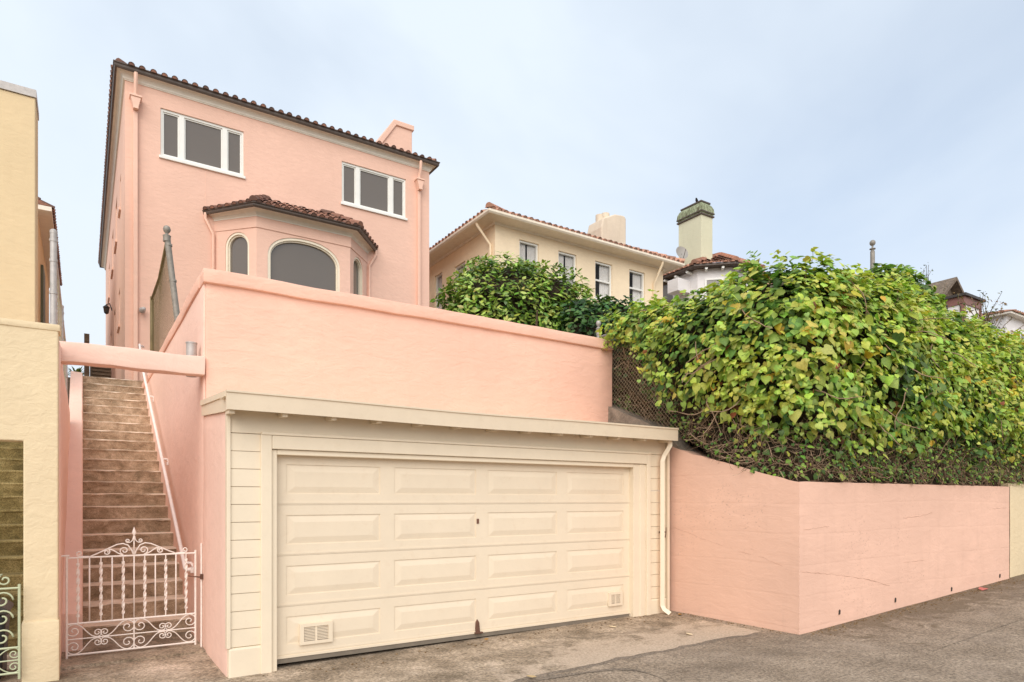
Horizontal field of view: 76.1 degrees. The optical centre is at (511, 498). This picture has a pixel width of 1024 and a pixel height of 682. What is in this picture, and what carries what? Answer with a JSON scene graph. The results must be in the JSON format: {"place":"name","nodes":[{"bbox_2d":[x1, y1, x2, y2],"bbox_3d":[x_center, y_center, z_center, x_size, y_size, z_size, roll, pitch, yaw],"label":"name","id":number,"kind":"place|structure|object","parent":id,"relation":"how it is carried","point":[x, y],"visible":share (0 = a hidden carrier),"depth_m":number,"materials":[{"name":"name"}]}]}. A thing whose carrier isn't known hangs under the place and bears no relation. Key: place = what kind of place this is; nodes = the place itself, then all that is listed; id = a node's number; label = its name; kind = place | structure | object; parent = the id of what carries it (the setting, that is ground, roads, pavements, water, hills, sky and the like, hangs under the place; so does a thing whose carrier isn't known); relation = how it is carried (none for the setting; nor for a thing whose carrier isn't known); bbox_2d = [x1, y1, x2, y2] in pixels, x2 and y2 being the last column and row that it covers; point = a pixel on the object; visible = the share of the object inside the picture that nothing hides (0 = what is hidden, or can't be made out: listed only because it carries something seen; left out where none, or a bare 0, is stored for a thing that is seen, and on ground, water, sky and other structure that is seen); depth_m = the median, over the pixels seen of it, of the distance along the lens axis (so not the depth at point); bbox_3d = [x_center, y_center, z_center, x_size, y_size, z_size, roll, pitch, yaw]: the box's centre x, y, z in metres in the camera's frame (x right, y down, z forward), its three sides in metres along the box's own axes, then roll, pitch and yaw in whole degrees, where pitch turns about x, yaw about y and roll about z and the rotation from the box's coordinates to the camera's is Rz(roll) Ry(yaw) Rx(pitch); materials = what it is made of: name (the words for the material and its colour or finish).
{"place":"outdoors","nodes":[
{"label":"outdoors","id":0,"kind":"place"},
{"bbox_2d":[68,377,69,402],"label":"path","id":1,"kind":"structure","parent":0,"point":[68,388],"depth_m":14.57,"materials":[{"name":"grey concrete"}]},
{"bbox_2d":[38,197,61,322],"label":"tan house","id":2,"kind":"structure","parent":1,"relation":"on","point":[47,221],"depth_m":19.52,"materials":[{"name":"paint"}]},
{"bbox_2d":[68,366,89,375],"bbox_3d":[-10.821,-2.944,16.244,0.637,0.728,0.793,0,0,44],"label":"strappy plant","id":3,"kind":"object","parent":1,"relation":"on","point":[78,369],"visible":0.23,"depth_m":16.14,"materials":[{"name":"green plant"}]},
{"bbox_2d":[84,333,110,377],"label":"louvred gate","id":4,"kind":"structure","parent":1,"relation":"on","point":[102,372],"depth_m":16.21,"materials":[{"name":"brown wood"}]},
{"bbox_2d":[0,613,759,681],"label":"driveway","id":5,"kind":"structure","parent":0,"point":[512,657],"depth_m":7.08,"materials":[{"name":"concrete"}]},
{"bbox_2d":[263,578,1023,675],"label":"leaf litter","id":6,"kind":"object","parent":5,"relation":"on","point":[881,617],"visible":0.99,"depth_m":9.08,"materials":[{"name":"brown plant"}]},
{"bbox_2d":[0,0,1023,376],"label":"sky","id":7,"kind":"structure","parent":0,"point":[836,127],"materials":[{"name":"blue"}]},
{"bbox_2d":[612,373,674,418],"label":"hillside","id":8,"kind":"structure","parent":0,"point":[636,390],"depth_m":10.89,"materials":[{"name":"soil"}]},
{"bbox_2d":[98,58,439,381],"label":"pink house","id":9,"kind":"structure","parent":8,"relation":"on","point":[214,179],"depth_m":17.19,"materials":[{"name":"paint"}]},
{"bbox_2d":[103,303,111,313],"bbox_3d":[-13.877,-6.537,22.453,0.276,0.394,0.203,0,0,-11],"label":"wall lantern","id":10,"kind":"object","parent":9,"relation":"attached to","point":[106,307],"depth_m":22.41,"materials":[{"name":"metal"}]},
{"bbox_2d":[139,307,145,312],"bbox_3d":[-8.973,-4.581,15.883,0.143,0.159,0.271,0,0,-33],"label":"security lamp","id":11,"kind":"object","parent":9,"relation":"attached to","point":[142,309],"visible":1,"depth_m":15.80,"materials":[{"name":"white plastic"}]},
{"bbox_2d":[159,108,245,178],"bbox_3d":[-7.898,-9.053,16.741,2.010,1.255,0.160,0,0,-33],"label":"window","id":12,"kind":"structure","parent":9,"relation":"in","point":[186,140],"depth_m":16.76,"materials":[{"name":"white paint"}]},
{"bbox_2d":[341,162,407,220],"bbox_3d":[-4.052,-9.033,19.265,2.050,1.255,0.160,0,0,-33],"label":"window","id":13,"kind":"structure","parent":9,"relation":"in","point":[365,189],"depth_m":19.29,"materials":[{"name":"white paint"}]},
{"bbox_2d":[430,251,594,329],"bbox_3d":[0.321,-3.808,15.376,4.151,3.579,3.341,0,0,-33],"label":"clipped hedge","id":14,"kind":"object","parent":8,"relation":"on","point":[521,291],"visible":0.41,"depth_m":14.44,"materials":[{"name":"green plant"}]},
{"bbox_2d":[429,202,684,309],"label":"cream house","id":15,"kind":"structure","parent":8,"relation":"on","point":[605,257],"depth_m":24.02,"materials":[{"name":"paint"}]},
{"bbox_2d":[436,273,441,308],"bbox_3d":[-2.790,-7.991,25.391,0.250,1.440,0.796,0,0,-33],"label":"window","id":16,"kind":"structure","parent":15,"relation":"in","point":[438,278],"depth_m":25.61,"materials":[{"name":"white paint"}]},
{"bbox_2d":[456,262,464,291],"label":"window","id":17,"kind":"structure","parent":15,"relation":"in","point":[459,267],"depth_m":24.11,"materials":[{"name":"white paint"}]},
{"bbox_2d":[519,240,537,270],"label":"window","id":18,"kind":"structure","parent":15,"relation":"in","point":[527,250],"depth_m":22.85,"materials":[{"name":"white paint"}]},
{"bbox_2d":[558,251,574,284],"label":"window","id":19,"kind":"structure","parent":15,"relation":"in","point":[567,260],"depth_m":23.78,"materials":[{"name":"white paint"}]},
{"bbox_2d":[594,261,610,299],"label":"window","id":20,"kind":"structure","parent":15,"relation":"in","point":[602,271],"depth_m":24.77,"materials":[{"name":"white glass"}]},
{"bbox_2d":[629,270,643,306],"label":"window","id":21,"kind":"structure","parent":15,"relation":"in","point":[636,279],"depth_m":25.71,"materials":[{"name":"white glass"}]},
{"bbox_2d":[557,294,634,338],"bbox_3d":[2.017,-3.407,14.302,2.645,2.015,1.631,0,0,-33],"label":"ivy shrub","id":22,"kind":"object","parent":8,"relation":"on","point":[586,315],"visible":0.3,"depth_m":13.61,"materials":[{"name":"green plant"}]},
{"bbox_2d":[608,305,714,455],"bbox_3d":[2.192,-1.753,10.771,0.917,2.645,3.994,0,0,-33],"label":"fence vine","id":23,"kind":"object","parent":8,"relation":"on","point":[626,366],"visible":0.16,"depth_m":11.14,"materials":[{"name":"plant"}]},
{"bbox_2d":[663,200,770,307],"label":"white house","id":24,"kind":"structure","parent":8,"relation":"on","point":[700,269],"depth_m":29.39,"materials":[{"name":"paint"}]},
{"bbox_2d":[663,278,674,304],"bbox_3d":[6.914,-9.344,29.431,0.060,1.700,1.100,0,0,-33],"label":"window","id":25,"kind":"structure","parent":24,"relation":"in","point":[667,296],"depth_m":29.39,"materials":[{"name":"white paint"}]},
{"bbox_2d":[676,246,687,258],"bbox_3d":[7.682,-10.710,29.387,0.505,1.382,0.482,0,0,40],"label":"satellite dish","id":26,"kind":"object","parent":24,"relation":"attached to","point":[681,252],"visible":0.91,"depth_m":29.49,"materials":[{"name":"grey paint"}]},
{"bbox_2d":[705,277,722,298],"bbox_3d":[8.576,-8.699,27.767,0.580,1.320,0.580,0,0,-33],"label":"window","id":27,"kind":"structure","parent":24,"relation":"in","point":[709,280],"depth_m":27.78,"materials":[{"name":"white paint"}]},
{"bbox_2d":[869,240,875,272],"bbox_3d":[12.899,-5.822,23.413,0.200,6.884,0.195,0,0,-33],"label":"ball topped pole","id":28,"kind":"object","parent":8,"relation":"on","point":[872,243],"visible":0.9,"depth_m":23.35,"materials":[{"name":"grey metal"}]},
{"bbox_2d":[859,263,946,316],"bbox_3d":[8.778,-4.026,15.006,2.625,2.646,1.984,0,0,-33],"label":"ivy mound","id":29,"kind":"object","parent":8,"relation":"on","point":[901,269],"visible":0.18,"depth_m":14.58,"materials":[{"name":"green plant"}]},
{"bbox_2d":[914,264,946,293],"bbox_3d":[10.151,-5.001,16.201,2.150,1.505,0.744,0,0,-43],"label":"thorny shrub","id":30,"kind":"object","parent":8,"relation":"on","point":[928,275],"visible":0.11,"depth_m":15.69,"materials":[{"name":"grey plant"}]},
{"bbox_2d":[929,277,985,321],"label":"brown bay house","id":31,"kind":"structure","parent":8,"relation":"on","point":[952,285],"depth_m":26.88,"materials":[{"name":"brown wood"}]},
{"bbox_2d":[953,290,1023,336],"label":"bare shrub","id":32,"kind":"object","parent":8,"relation":"on","point":[987,315],"visible":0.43,"depth_m":16.30,"materials":[{"name":"brown plant"}]},
{"bbox_2d":[982,309,1023,337],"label":"tiled house","id":33,"kind":"structure","parent":8,"relation":"on","point":[1016,322],"depth_m":35.80,"materials":[{"name":"white paint"}]},
{"bbox_2d":[521,610,1023,681],"bbox_3d":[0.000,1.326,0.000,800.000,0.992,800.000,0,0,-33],"label":"road","id":34,"kind":"structure","parent":0,"point":[993,655],"depth_m":6.79,"materials":[{"name":"grey asphalt"}]},
{"bbox_2d":[0,442,22,652],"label":"staircase","id":35,"kind":"structure","parent":34,"relation":"on","point":[11,510],"depth_m":9.33,"materials":[{"name":"concrete"}]},
{"bbox_2d":[0,317,60,681],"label":"yellow gateway","id":36,"kind":"object","parent":34,"relation":"on","point":[29,384],"visible":1,"depth_m":6.32,"materials":[{"name":"paint"}]},
{"bbox_2d":[0,574,20,678],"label":"iron gate","id":37,"kind":"structure","parent":36,"relation":"attached to","point":[18,648],"depth_m":6.15,"materials":[{"name":"metal"}]},
{"bbox_2d":[59,341,69,664],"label":"boundary wall","id":38,"kind":"structure","parent":34,"relation":"on","point":[64,424],"depth_m":7.42,"materials":[{"name":"pink paint"}]},
{"bbox_2d":[49,229,67,396],"bbox_3d":[-6.589,-2.158,9.560,0.078,1.555,5.889,0,0,-33],"label":"chain link fence","id":39,"kind":"object","parent":38,"relation":"on","point":[54,293],"visible":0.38,"depth_m":7.12,"materials":[{"name":"metal"}]},
{"bbox_2d":[61,528,196,658],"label":"iron gate","id":40,"kind":"structure","parent":38,"relation":"attached to","point":[134,551],"depth_m":7.44,"materials":[{"name":"white metal"}]},
{"bbox_2d":[62,371,82,651],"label":"stair curb","id":41,"kind":"structure","parent":34,"relation":"on","point":[74,529],"depth_m":9.39,"materials":[{"name":"pink paint"}]},
{"bbox_2d":[60,631,205,670],"bbox_3d":[-4.446,1.829,7.679,1.390,0.182,1.320,0,0,-33],"label":"landing","id":42,"kind":"object","parent":34,"relation":"on","point":[90,660],"visible":0.54,"depth_m":7.45,"materials":[{"name":"concrete"}]},
{"bbox_2d":[188,543,202,646],"bbox_3d":[-3.718,1.130,7.703,0.220,1.220,0.047,0,0,22],"label":"latch post","id":43,"kind":"object","parent":42,"relation":"on","point":[201,576],"visible":1,"depth_m":7.67,"materials":[{"name":"white metal"}]},
{"bbox_2d":[83,376,189,641],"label":"staircase","id":44,"kind":"structure","parent":34,"relation":"on","point":[124,495],"depth_m":10.49,"materials":[{"name":"concrete"}]},
{"bbox_2d":[203,412,248,676],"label":"garage side wall","id":45,"kind":"structure","parent":34,"relation":"on","point":[214,538],"depth_m":6.99,"materials":[{"name":"pink paint"}]},
{"bbox_2d":[142,268,612,646],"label":"terrace wall","id":46,"kind":"structure","parent":34,"relation":"on","point":[250,333],"depth_m":8.90,"materials":[{"name":"pink paint"}]},
{"bbox_2d":[59,339,205,376],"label":"concrete beam","id":47,"kind":"structure","parent":46,"relation":"attached to","point":[108,356],"depth_m":7.19,"materials":[{"name":"pink paint"}]},
{"bbox_2d":[186,341,196,377],"bbox_3d":[-3.804,-1.655,7.766,0.128,0.410,0.125,0,0,-33],"label":"pipe stub","id":48,"kind":"object","parent":47,"relation":"attached to","point":[191,347],"visible":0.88,"depth_m":7.72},
{"bbox_2d":[150,225,179,350],"bbox_3d":[-6.936,-3.625,12.955,0.337,2.101,4.202,0,0,-33],"label":"chain link fence","id":49,"kind":"object","parent":46,"relation":"on","point":[167,254],"visible":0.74,"depth_m":12.27,"materials":[{"name":"metal"}]},
{"bbox_2d":[138,344,193,572],"bbox_3d":[-6.362,-1.317,11.789,0.164,4.515,8.339,0,0,-33],"label":"handrail","id":50,"kind":"object","parent":46,"relation":"attached to","point":[178,536],"visible":0.72,"depth_m":10.17,"materials":[{"name":"metal"}]},
{"bbox_2d":[200,389,678,677],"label":"garage","id":51,"kind":"structure","parent":34,"relation":"on","point":[361,527],"depth_m":7.61,"materials":[{"name":"beige paint"}]},
{"bbox_2d":[277,540,628,606],"bbox_3d":[-0.383,0.852,8.112,4.980,0.536,0.044,0,0,-33],"label":"door panel","id":52,"kind":"structure","parent":51,"relation":"in","point":[336,577],"depth_m":7.77,"materials":[{"name":"beige paint"}]},
{"bbox_2d":[277,503,628,555],"bbox_3d":[-0.381,0.323,8.109,4.980,0.536,0.052,0,0,-33],"label":"door panel","id":53,"kind":"structure","parent":51,"relation":"in","point":[301,529],"depth_m":7.77,"materials":[{"name":"beige paint"}]},
{"bbox_2d":[277,455,628,504],"bbox_3d":[-0.383,-0.206,8.112,4.980,0.536,0.044,0,0,-33],"label":"door panel","id":54,"kind":"structure","parent":51,"relation":"in","point":[301,480],"depth_m":7.77,"materials":[{"name":"beige paint"}]},
{"bbox_2d":[277,576,629,663],"bbox_3d":[-0.368,1.409,8.089,4.980,0.592,0.100,0,0,-33],"label":"door panel","id":55,"kind":"structure","parent":51,"relation":"in","point":[323,630],"depth_m":7.77,"materials":[{"name":"beige paint"}]},
{"bbox_2d":[525,668,666,681],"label":"tar seam","id":56,"kind":"object","parent":34,"relation":"on","point":[549,677],"visible":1,"depth_m":6.42,"materials":[{"name":"black asphalt"}]},
{"bbox_2d":[513,633,758,681],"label":"asphalt edge","id":57,"kind":"object","parent":34,"relation":"on","point":[613,660],"visible":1,"depth_m":7.07,"materials":[{"name":"grey asphalt"}]},
{"bbox_2d":[670,446,1008,634],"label":"retaining wall","id":58,"kind":"structure","parent":34,"relation":"on","point":[757,549],"depth_m":9.07,"materials":[{"name":"pink paint"}]},
{"bbox_2d":[608,404,694,451],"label":"concrete slope wall","id":59,"kind":"structure","parent":58,"relation":"on","point":[621,415],"depth_m":10.62,"materials":[{"name":"grey concrete"}]},
{"bbox_2d":[596,279,793,440],"bbox_3d":[2.554,-1.923,9.875,0.143,2.339,3.712,0,0,-35],"label":"chain link fence","id":60,"kind":"object","parent":59,"relation":"on","point":[598,323],"visible":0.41,"depth_m":10.70,"materials":[{"name":"metal"}]},
{"bbox_2d":[595,247,1023,486],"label":"ivy hedge","id":61,"kind":"object","parent":58,"relation":"on","point":[836,375],"visible":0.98,"depth_m":8.89,"materials":[{"name":"green plant"}]},
{"bbox_2d":[812,574,1023,652],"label":"sidewalk","id":62,"kind":"structure","parent":34,"relation":"on","point":[928,628],"depth_m":8.56,"materials":[{"name":"grey concrete"}]},
{"bbox_2d":[1001,483,1023,577],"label":"cream wall","id":63,"kind":"structure","parent":34,"relation":"on","point":[1016,531],"depth_m":11.72,"materials":[{"name":"yellow paint"}]},
{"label":"upper ground","id":64,"kind":"structure","parent":0,"visible":0},
{"bbox_2d":[0,80,38,321],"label":"yellow house","id":65,"kind":"structure","parent":64,"relation":"on","point":[19,114],"depth_m":12.80,"materials":[{"name":"paint"}]}
]}

